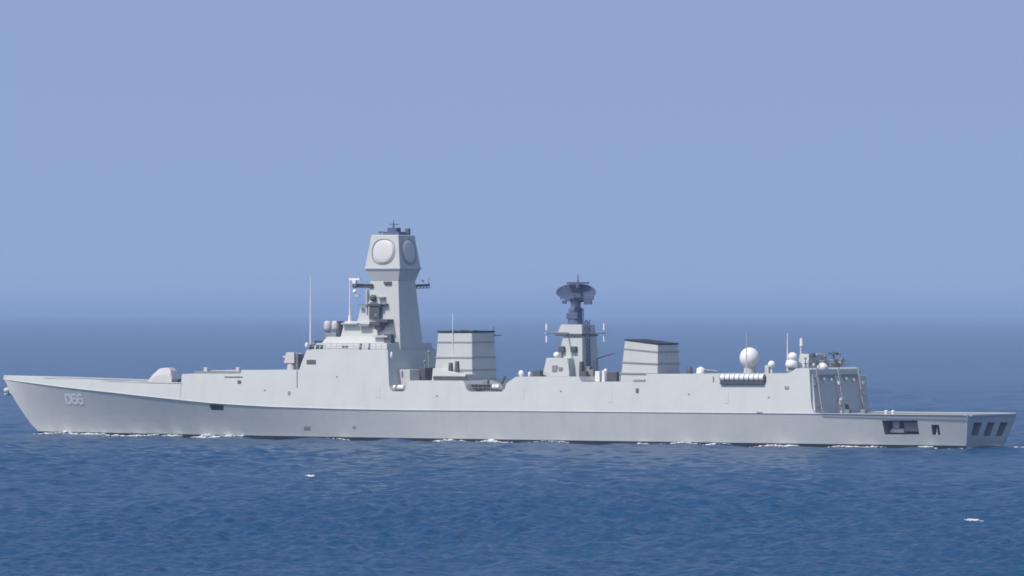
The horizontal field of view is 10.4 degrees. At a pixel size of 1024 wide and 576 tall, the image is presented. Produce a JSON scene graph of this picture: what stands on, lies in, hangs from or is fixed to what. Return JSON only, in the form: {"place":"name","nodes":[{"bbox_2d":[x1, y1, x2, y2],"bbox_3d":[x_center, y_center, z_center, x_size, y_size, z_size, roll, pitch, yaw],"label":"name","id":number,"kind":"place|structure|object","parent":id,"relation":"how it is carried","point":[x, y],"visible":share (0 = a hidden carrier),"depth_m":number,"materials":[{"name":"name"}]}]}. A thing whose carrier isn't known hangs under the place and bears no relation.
{"place":"outdoors","nodes":[
{"label":"outdoors","id":0,"kind":"place"},
{"bbox_2d":[0,314,1023,575],"bbox_3d":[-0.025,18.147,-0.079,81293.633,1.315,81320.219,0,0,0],"label":"sea","id":1,"kind":"structure","parent":0,"point":[70,504],"depth_m":597.62,"materials":[{"name":"blue liquid"}]},
{"bbox_2d":[3,220,1016,448],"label":"warship","id":2,"kind":"object","parent":1,"relation":"on","point":[378,370],"visible":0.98,"depth_m":792.89,"materials":[{"name":"grey paint"}]},
{"bbox_2d":[376,386,379,397],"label":"watertight door","id":3,"kind":"structure","parent":2,"relation":"in","point":[377,387],"depth_m":798.18,"materials":[{"name":"grey paint"}]},
{"bbox_2d":[520,387,523,397],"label":"watertight door","id":4,"kind":"structure","parent":2,"relation":"in","point":[521,388],"depth_m":786.38,"materials":[{"name":"grey paint"}]},
{"bbox_2d":[608,391,611,401],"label":"watertight door","id":5,"kind":"structure","parent":2,"relation":"in","point":[609,392],"depth_m":779.31,"materials":[{"name":"grey paint"}]},
{"bbox_2d":[724,392,727,402],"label":"watertight door","id":6,"kind":"structure","parent":2,"relation":"in","point":[725,393],"depth_m":770.42,"materials":[{"name":"grey paint"}]},
{"bbox_2d":[817,382,837,411],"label":"hangar door","id":7,"kind":"structure","parent":2,"relation":"in","point":[828,389],"depth_m":767.98,"materials":[{"name":"grey paint"}]},
{"bbox_2d":[841,381,860,410],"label":"hangar door","id":8,"kind":"structure","parent":2,"relation":"in","point":[850,391],"depth_m":774.00,"materials":[{"name":"grey paint"}]},
{"bbox_2d":[38,431,1017,521],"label":"sea foam","id":9,"kind":"object","parent":1,"relation":"on","point":[209,435],"visible":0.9,"depth_m":788.45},
{"bbox_2d":[0,0,1023,315],"label":"sky","id":10,"kind":"structure","parent":0,"point":[158,157],"materials":[{"name":"blue"}]}
]}

